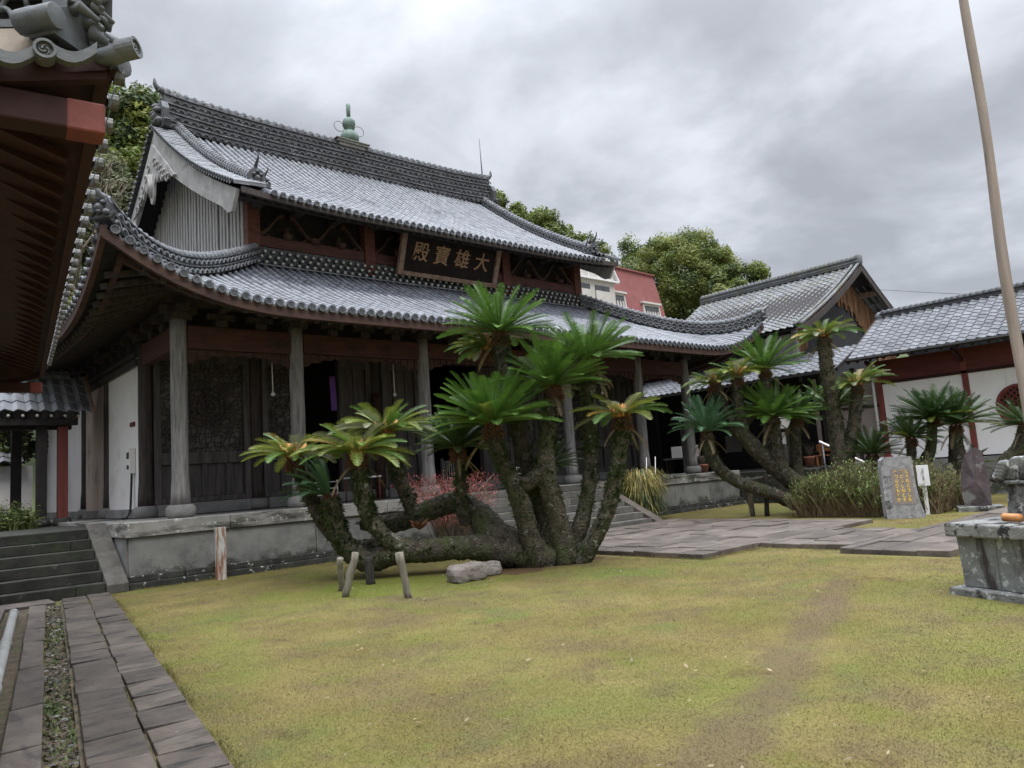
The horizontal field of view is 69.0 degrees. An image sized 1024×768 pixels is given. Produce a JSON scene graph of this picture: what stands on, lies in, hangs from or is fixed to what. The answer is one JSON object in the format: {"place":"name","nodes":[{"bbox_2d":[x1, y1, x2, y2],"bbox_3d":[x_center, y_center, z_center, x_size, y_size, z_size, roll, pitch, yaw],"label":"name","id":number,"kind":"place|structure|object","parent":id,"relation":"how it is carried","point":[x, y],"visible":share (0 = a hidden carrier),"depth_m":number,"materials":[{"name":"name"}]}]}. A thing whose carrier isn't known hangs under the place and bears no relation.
{"place":"outdoors","nodes":[
{"label":"outdoors","id":0,"kind":"place"},
{"bbox_2d":[0,526,85,535],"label":"terrace ground","id":1,"kind":"structure","parent":0,"point":[36,530],"depth_m":15.82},
{"bbox_2d":[0,452,32,519],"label":"garden wall","id":2,"kind":"structure","parent":1,"relation":"on","point":[27,485],"depth_m":22.54,"materials":[{"name":"white paint"}]},
{"bbox_2d":[0,500,44,530],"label":"weeds","id":3,"kind":"object","parent":1,"relation":"on","point":[25,517],"visible":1,"depth_m":17.35,"materials":[{"name":"green plant"}]},
{"bbox_2d":[0,430,48,466],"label":"broadleaf tree","id":4,"kind":"object","parent":1,"relation":"on","point":[28,450],"visible":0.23,"depth_m":25.62,"materials":[{"name":"green plant"}]},
{"bbox_2d":[0,370,95,527],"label":"gate","id":5,"kind":"structure","parent":1,"relation":"on","point":[61,401],"depth_m":18.99,"materials":[{"name":"red wood"}]},
{"bbox_2d":[0,267,907,512],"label":"hillside","id":6,"kind":"structure","parent":0,"point":[31,462],"depth_m":46.82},
{"bbox_2d":[66,245,88,291],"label":"broadleaf tree","id":7,"kind":"object","parent":6,"relation":"on","point":[85,252],"visible":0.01,"depth_m":51.27,"materials":[{"name":"green plant"}]},
{"bbox_2d":[65,147,136,300],"bbox_3d":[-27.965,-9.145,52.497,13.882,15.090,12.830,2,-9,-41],"label":"broadleaf tree","id":8,"kind":"object","parent":6,"relation":"on","point":[124,200],"visible":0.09,"depth_m":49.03,"materials":[{"name":"green plant"}]},
{"bbox_2d":[82,118,150,265],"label":"broadleaf tree","id":9,"kind":"object","parent":6,"relation":"on","point":[131,156],"visible":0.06,"depth_m":54.17,"materials":[{"name":"green plant"}]},
{"bbox_2d":[105,80,179,150],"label":"broadleaf tree","id":10,"kind":"object","parent":6,"relation":"on","point":[135,108],"visible":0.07,"depth_m":55.47,"materials":[{"name":"green plant"}]},
{"bbox_2d":[496,189,531,221],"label":"broadleaf tree","id":11,"kind":"object","parent":6,"relation":"on","point":[517,209],"visible":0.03,"depth_m":89.16,"materials":[{"name":"green plant"}]},
{"bbox_2d":[527,205,588,247],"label":"broadleaf tree","id":12,"kind":"object","parent":6,"relation":"on","point":[547,219],"visible":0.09,"depth_m":90.74,"materials":[{"name":"green plant"}]},
{"bbox_2d":[582,230,631,268],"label":"broadleaf tree","id":13,"kind":"object","parent":6,"relation":"on","point":[602,249],"visible":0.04,"depth_m":96.75,"materials":[{"name":"green plant"}]},
{"bbox_2d":[579,251,665,316],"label":"red house","id":14,"kind":"structure","parent":6,"relation":"on","point":[630,289],"depth_m":72.20,"materials":[{"name":"red paint"},{"name":"white paint"},{"name":"glass"}]},
{"bbox_2d":[615,290,626,307],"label":"window","id":15,"kind":"structure","parent":14,"relation":"in","point":[619,295],"depth_m":71.02,"materials":[{"name":"white paint"}]},
{"bbox_2d":[640,301,661,315],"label":"window","id":16,"kind":"structure","parent":14,"relation":"in","point":[652,308],"depth_m":73.79,"materials":[{"name":"white paint"}]},
{"bbox_2d":[616,231,683,307],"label":"broadleaf tree","id":17,"kind":"object","parent":6,"relation":"on","point":[625,247],"visible":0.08,"depth_m":99.57,"materials":[{"name":"green plant"}]},
{"bbox_2d":[619,225,741,319],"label":"broadleaf tree","id":18,"kind":"object","parent":6,"relation":"on","point":[684,251],"visible":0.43,"depth_m":85.32,"materials":[{"name":"green plant"}]},
{"bbox_2d":[665,301,695,319],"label":"broadleaf tree","id":19,"kind":"object","parent":6,"relation":"on","point":[685,305],"visible":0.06,"depth_m":88.13,"materials":[{"name":"green plant"}]},
{"bbox_2d":[699,259,771,304],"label":"broadleaf tree","id":20,"kind":"object","parent":6,"relation":"on","point":[755,271],"visible":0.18,"depth_m":80.23,"materials":[{"name":"green plant"}]},
{"bbox_2d":[41,494,1023,767],"bbox_3d":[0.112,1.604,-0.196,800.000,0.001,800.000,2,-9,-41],"label":"ground","id":21,"kind":"structure","parent":0,"point":[785,668],"depth_m":6.28,"materials":[{"name":"green plant"}]},
{"bbox_2d":[0,599,55,767],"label":"channel kerb","id":22,"kind":"structure","parent":21,"relation":"on","point":[22,744],"depth_m":6.12,"materials":[{"name":"stone"}]},
{"bbox_2d":[0,605,80,767],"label":"channel bed","id":23,"kind":"object","parent":21,"relation":"on","point":[10,673],"visible":0.4,"depth_m":6.79,"materials":[{"name":"soil"}]},
{"bbox_2d":[0,609,18,693],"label":"drain pipe","id":24,"kind":"object","parent":23,"relation":"on","point":[6,641],"visible":1,"depth_m":8.59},
{"bbox_2d":[42,604,82,767],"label":"channel litter","id":25,"kind":"object","parent":23,"relation":"on","point":[55,703],"visible":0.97,"depth_m":6.21,"materials":[{"name":"plant"}]},
{"bbox_2d":[0,522,128,604],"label":"stone steps","id":26,"kind":"structure","parent":21,"relation":"on","point":[56,566],"depth_m":13.52,"materials":[{"name":"grey stone"}]},
{"bbox_2d":[0,0,142,392],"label":"gatehouse","id":27,"kind":"object","parent":21,"relation":"on","point":[64,64],"visible":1,"depth_m":4.47,"materials":[{"name":"wood"}]},
{"bbox_2d":[60,592,233,767],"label":"slab walk","id":28,"kind":"structure","parent":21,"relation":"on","point":[174,730],"depth_m":5.82,"materials":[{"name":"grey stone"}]},
{"bbox_2d":[214,527,226,579],"bbox_3d":[-5.653,3.302,14.460,0.190,1.030,0.100,2,-9,-41],"label":"marker post","id":29,"kind":"object","parent":21,"relation":"on","point":[220,557],"visible":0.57,"depth_m":14.42,"materials":[{"name":"white wood"}]},
{"bbox_2d":[337,557,344,590],"bbox_3d":[-2.675,2.994,11.646,0.111,0.597,0.323,-2,-7,-14],"label":"wooden prop","id":30,"kind":"object","parent":21,"relation":"on","point":[340,574],"visible":0.88,"depth_m":11.59,"materials":[{"name":"grey wood"}]},
{"bbox_2d":[342,552,358,596],"bbox_3d":[-2.398,2.844,11.051,0.292,0.689,0.122,-6,-7,13],"label":"wooden prop","id":31,"kind":"object","parent":21,"relation":"on","point":[350,573],"visible":0.92,"depth_m":11.00,"materials":[{"name":"grey wood"}]},
{"bbox_2d":[364,556,375,584],"bbox_3d":[-2.334,3.083,12.258,0.182,0.500,0.171,2,-9,-41],"label":"wooden prop","id":32,"kind":"object","parent":21,"relation":"on","point":[369,573],"visible":0.92,"depth_m":12.20,"materials":[{"name":"grey wood"}]},
{"bbox_2d":[30,470,746,590],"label":"stone platform","id":33,"kind":"structure","parent":21,"relation":"on","point":[156,551],"depth_m":15.43,"materials":[{"name":"grey stone"}]},
{"bbox_2d":[344,475,380,502],"bbox_3d":[-3.771,2.654,18.856,0.800,0.625,0.500,2,-9,-41],"label":"side table","id":34,"kind":"object","parent":33,"relation":"on","point":[370,485],"visible":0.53,"depth_m":18.87,"materials":[{"name":"white paint"}]},
{"bbox_2d":[34,78,767,518],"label":"temple hall","id":35,"kind":"structure","parent":33,"relation":"on","point":[232,258],"depth_m":20.44,"materials":[{"name":"grey tile"}]},
{"bbox_2d":[122,448,135,519],"bbox_3d":[-8.907,2.301,17.326,0.217,1.647,0.809,-2,-7,-18],"label":"meter box","id":36,"kind":"object","parent":35,"relation":"attached to","point":[131,463],"visible":1,"depth_m":17.56,"materials":[{"name":"white paint"}]},
{"bbox_2d":[271,362,274,395],"bbox_3d":[-5.736,-0.356,17.827,0.100,1.300,0.095,2,-9,-41],"label":"hanging cord","id":37,"kind":"object","parent":35,"relation":"hanging from","point":[272,393],"visible":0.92,"depth_m":17.77,"materials":[{"name":"white paint"}]},
{"bbox_2d":[329,376,336,410],"bbox_3d":[-4.886,0.252,20.366,0.210,0.950,0.048,2,-9,-41],"label":"purple banner","id":38,"kind":"object","parent":35,"relation":"hanging from","point":[333,393],"visible":1,"depth_m":20.36,"materials":[{"name":"fabric"}]},
{"bbox_2d":[393,364,396,395],"bbox_3d":[-3.184,-0.314,20.044,0.100,1.300,0.095,2,-9,-41],"label":"hanging cord","id":39,"kind":"object","parent":35,"relation":"hanging from","point":[394,394],"visible":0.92,"depth_m":20.00,"materials":[{"name":"white paint"}]},
{"bbox_2d":[396,233,501,287],"bbox_3d":[-1.873,-3.955,23.206,3.780,1.475,0.641,2,-9,-41],"label":"name plaque","id":40,"kind":"object","parent":35,"relation":"attached to","point":[419,256],"visible":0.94,"depth_m":23.11,"materials":[{"name":"brown wood"}]},
{"bbox_2d":[440,459,454,491],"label":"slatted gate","id":41,"kind":"structure","parent":33,"relation":"on","point":[442,464],"depth_m":21.41,"materials":[{"name":"grey wood"}]},
{"bbox_2d":[680,429,695,472],"bbox_3d":[7.460,2.824,31.356,0.040,1.850,0.700,2,-9,-41],"label":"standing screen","id":42,"kind":"object","parent":33,"relation":"on","point":[683,444],"visible":0.14,"depth_m":31.53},
{"bbox_2d":[698,454,708,472],"bbox_3d":[6.997,2.800,27.275,0.404,0.874,0.401,2,-9,-41],"label":"flower pot","id":43,"kind":"object","parent":33,"relation":"on","point":[704,467],"visible":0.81,"depth_m":27.11,"materials":[{"name":"ceramic"}]},
{"bbox_2d":[395,552,411,597],"bbox_3d":[-1.529,2.723,10.539,0.223,0.690,0.126,0,-8,-31],"label":"wooden prop","id":44,"kind":"object","parent":21,"relation":"on","point":[400,560],"visible":0.92,"depth_m":10.50,"materials":[{"name":"grey wood"}]},
{"bbox_2d":[392,468,503,537],"bbox_3d":[-1.319,2.741,16.116,2.613,1.860,2.627,2,-9,-41],"label":"pink shrub","id":45,"kind":"object","parent":21,"relation":"on","point":[443,528],"visible":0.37,"depth_m":15.83,"materials":[{"name":"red plant"}]},
{"bbox_2d":[240,280,672,571],"bbox_3d":[-0.989,0.817,13.129,7.684,5.530,3.214,-5,-7,5],"label":"cycad","id":46,"kind":"object","parent":21,"relation":"on","point":[547,535],"visible":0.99,"depth_m":12.99,"materials":[{"name":"green plant"}]},
{"bbox_2d":[446,561,487,583],"bbox_3d":[-0.731,3.010,11.880,0.644,0.321,0.413,1,-9,-35],"label":"rock","id":47,"kind":"object","parent":21,"relation":"on","point":[466,572],"visible":0.93,"depth_m":11.72,"materials":[{"name":"grey stone"}]},
{"bbox_2d":[483,560,501,576],"bbox_3d":[-0.428,3.079,12.374,0.511,0.266,0.412,2,-9,-41],"label":"rock","id":48,"kind":"object","parent":21,"relation":"on","point":[494,567],"visible":0.43,"depth_m":12.27,"materials":[{"name":"grey stone"}]},
{"bbox_2d":[436,481,662,536],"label":"stone steps","id":49,"kind":"structure","parent":21,"relation":"on","point":[628,511],"depth_m":20.08,"materials":[{"name":"grey stone"}]},
{"bbox_2d":[154,556,1019,767],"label":"fallen leaves","id":50,"kind":"object","parent":21,"relation":"on","point":[847,758],"visible":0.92,"depth_m":5.88,"materials":[{"name":"brown plant"}]},
{"bbox_2d":[621,457,675,519],"bbox_3d":[3.880,3.221,22.479,2.173,1.990,1.971,2,-9,-41],"label":"grassy shrub","id":51,"kind":"object","parent":21,"relation":"on","point":[644,484],"visible":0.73,"depth_m":22.02,"materials":[{"name":"plant"}]},
{"bbox_2d":[667,330,831,510],"bbox_3d":[6.650,1.244,20.714,4.636,5.467,2.794,-4,-7,4],"label":"cycad","id":52,"kind":"object","parent":21,"relation":"on","point":[738,421],"visible":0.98,"depth_m":20.51,"materials":[{"name":"green plant"}]},
{"bbox_2d":[745,477,754,515],"bbox_3d":[6.708,3.197,20.983,0.166,1.126,0.283,-7,-8,24],"label":"wooden prop","id":53,"kind":"object","parent":21,"relation":"on","point":[751,503],"visible":0.63,"depth_m":20.92,"materials":[{"name":"wood"}]},
{"bbox_2d":[751,475,772,480],"bbox_3d":[6.938,2.703,21.145,1.041,0.199,0.116,-2,-7,-12],"label":"wooden prop","id":54,"kind":"object","parent":53,"relation":"on","point":[759,478],"visible":0.41,"depth_m":21.13,"materials":[{"name":"grey wood"}]},
{"bbox_2d":[763,473,769,515],"bbox_3d":[7.038,3.085,20.629,0.145,1.211,0.261,-3,-7,-11],"label":"wooden prop","id":55,"kind":"object","parent":21,"relation":"on","point":[766,501],"visible":0.68,"depth_m":20.58,"materials":[{"name":"brown wood"}]},
{"bbox_2d":[779,417,791,509],"bbox_3d":[8.233,2.368,22.332,0.439,2.867,0.260,-6,-7,17],"label":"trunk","id":56,"kind":"object","parent":21,"relation":"on","point":[782,428],"visible":0.3,"depth_m":22.35,"materials":[{"name":"white plant"}]},
{"bbox_2d":[780,457,883,516],"bbox_3d":[8.440,2.607,19.107,1.786,1.496,2.872,2,-9,-41],"label":"reed hedge","id":57,"kind":"object","parent":21,"relation":"on","point":[855,492],"visible":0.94,"depth_m":18.73,"materials":[{"name":"green plant"}]},
{"bbox_2d":[786,315,897,478],"bbox_3d":[9.565,0.996,21.452,3.118,5.995,3.126,2,-9,-41],"label":"cycad","id":58,"kind":"object","parent":21,"relation":"on","point":[834,396],"visible":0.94,"depth_m":21.33,"materials":[{"name":"green plant"}]},
{"bbox_2d":[819,441,864,477],"bbox_3d":[11.034,2.818,24.363,0.070,2.081,1.834,2,-9,-41],"label":"hand rail","id":59,"kind":"object","parent":21,"relation":"on","point":[822,443],"visible":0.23,"depth_m":24.98,"materials":[{"name":"white metal"}]},
{"bbox_2d":[821,464,863,475],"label":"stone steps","id":60,"kind":"structure","parent":21,"relation":"on","point":[828,467],"depth_m":25.06,"materials":[{"name":"grey stone"}]},
{"bbox_2d":[839,426,903,478],"bbox_3d":[10.181,2.377,20.974,1.958,2.488,1.921,2,-9,-41],"label":"cycad","id":61,"kind":"object","parent":21,"relation":"on","point":[870,448],"visible":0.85,"depth_m":20.84,"materials":[{"name":"green plant"}]},
{"bbox_2d":[878,456,925,518],"bbox_3d":[9.079,2.410,17.393,0.831,1.435,0.345,-6,-7,15],"label":"inscribed stone","id":62,"kind":"object","parent":21,"relation":"on","point":[899,494],"visible":1,"depth_m":17.26,"materials":[{"name":"grey stone"}]},
{"bbox_2d":[877,454,961,512],"bbox_3d":[10.053,2.386,18.519,1.730,1.570,1.842,2,-9,-41],"label":"reed hedge","id":63,"kind":"object","parent":21,"relation":"on","point":[940,489],"visible":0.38,"depth_m":18.01,"materials":[{"name":"green plant"}]},
{"bbox_2d":[916,465,929,513],"bbox_3d":[9.897,2.548,17.855,0.259,1.200,0.084,-8,-8,27],"label":"white sign","id":64,"kind":"object","parent":21,"relation":"on","point":[924,477],"visible":1,"depth_m":17.85,"materials":[{"name":"paint"}]},
{"bbox_2d":[877,380,1003,476],"bbox_3d":[11.558,1.696,20.093,3.329,3.536,2.384,-3,-7,-7],"label":"cycad","id":65,"kind":"object","parent":21,"relation":"on","point":[933,411],"visible":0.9,"depth_m":20.03,"materials":[{"name":"green plant"}]},
{"bbox_2d":[943,463,955,479],"bbox_3d":[11.922,2.706,20.017,0.606,1.200,0.222,-2,-7,-17],"label":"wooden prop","id":66,"kind":"object","parent":21,"relation":"on","point":[947,465],"visible":0.18,"depth_m":19.94,"materials":[{"name":"grey wood"}]},
{"bbox_2d":[948,471,992,506],"bbox_3d":[11.580,2.622,19.113,1.375,1.034,1.280,2,-9,-41],"label":"reed hedge","id":67,"kind":"object","parent":21,"relation":"on","point":[959,501],"visible":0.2,"depth_m":18.97,"materials":[{"name":"green plant"}]},
{"bbox_2d":[956,448,1004,511],"bbox_3d":[11.162,2.302,17.930,0.993,1.531,0.648,-8,-8,31],"label":"pointed stele","id":68,"kind":"object","parent":21,"relation":"on","point":[975,489],"visible":0.89,"depth_m":17.80,"materials":[{"name":"stone"}]},
{"bbox_2d":[944,456,1023,603],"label":"stone pedestal","id":69,"kind":"object","parent":21,"relation":"on","point":[991,551],"visible":0.99,"depth_m":7.85,"materials":[{"name":"stone"}]},
{"bbox_2d":[1001,513,1023,521],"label":"bamboo cup","id":70,"kind":"object","parent":69,"relation":"on","point":[1009,517],"visible":1,"depth_m":7.72,"materials":[{"name":"orange wood"}]},
{"bbox_2d":[959,0,1023,419],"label":"flagpole","id":71,"kind":"object","parent":21,"relation":"on","point":[1008,297],"visible":1,"depth_m":9.32,"materials":[{"name":"beige wood"}]},
{"bbox_2d":[981,397,1023,485],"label":"cycad","id":72,"kind":"object","parent":21,"relation":"on","point":[1016,448],"visible":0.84,"depth_m":20.14,"materials":[{"name":"green plant"}]},
{"bbox_2d":[106,0,1023,307],"label":"sky","id":73,"kind":"structure","parent":0,"point":[804,134],"materials":[{"name":"grey"}]},
{"bbox_2d":[739,467,820,503],"bbox_3d":[4.496,4.849,33.438,2.290,1.150,20.580,2,-9,-41],"label":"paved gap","id":74,"kind":"object","parent":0,"point":[774,482],"visible":0.07,"depth_m":26.61,"materials":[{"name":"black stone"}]},
{"bbox_2d":[663,445,705,473],"bbox_3d":[7.046,3.117,30.339,0.500,1.180,1.800,2,-9,-41],"label":"display table","id":75,"kind":"object","parent":74,"relation":"on","point":[676,452],"visible":0.6,"depth_m":30.64,"materials":[{"name":"white paint"}]},
{"bbox_2d":[587,506,1007,559],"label":"stone path","id":76,"kind":"structure","parent":0,"point":[701,539],"depth_m":14.21,"materials":[{"name":"grey stone"}]},
{"bbox_2d":[813,444,854,465],"bbox_3d":[11.768,2.550,27.227,0.380,0.799,1.450,2,-9,-41],"label":"bench","id":77,"kind":"object","parent":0,"point":[819,448],"visible":0.42,"depth_m":27.68,"materials":[{"name":"orange wood"}]},
{"bbox_2d":[660,455,1008,493],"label":"terrace ground","id":78,"kind":"structure","parent":0,"point":[995,488],"depth_m":23.27,"materials":[{"name":"grey stone"}]},
{"bbox_2d":[643,254,896,474],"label":"wooden house","id":79,"kind":"structure","parent":78,"relation":"on","point":[847,288],"depth_m":31.72,"materials":[{"name":"tile"}]},
{"bbox_2d":[803,443,815,465],"bbox_3d":[11.104,2.605,27.809,0.480,0.904,0.480,2,-9,-41],"label":"flower pot","id":80,"kind":"object","parent":78,"relation":"on","point":[809,460],"visible":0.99,"depth_m":27.64,"materials":[{"name":"ceramic"}]},
{"bbox_2d":[845,281,1023,458],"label":"corridor","id":81,"kind":"object","parent":78,"relation":"on","point":[962,342],"visible":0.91,"depth_m":24.79,"materials":[{"name":"tile"}]},
{"bbox_2d":[996,383,1021,420],"bbox_3d":[15.718,0.627,23.060,0.095,1.310,1.310,2,-9,-41],"label":"round window","id":82,"kind":"structure","parent":81,"relation":"in","point":[1011,391],"depth_m":23.28,"materials":[{"name":"red paint"}]},
{"bbox_2d":[880,289,955,293],"bbox_3d":[30.749,-5.179,41.125,23.326,0.678,0.028,-3,-7,-10],"label":"overhead cable","id":83,"kind":"object","parent":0,"point":[925,292],"visible":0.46,"depth_m":39.56,"materials":[{"name":"grey metal"}]}
]}

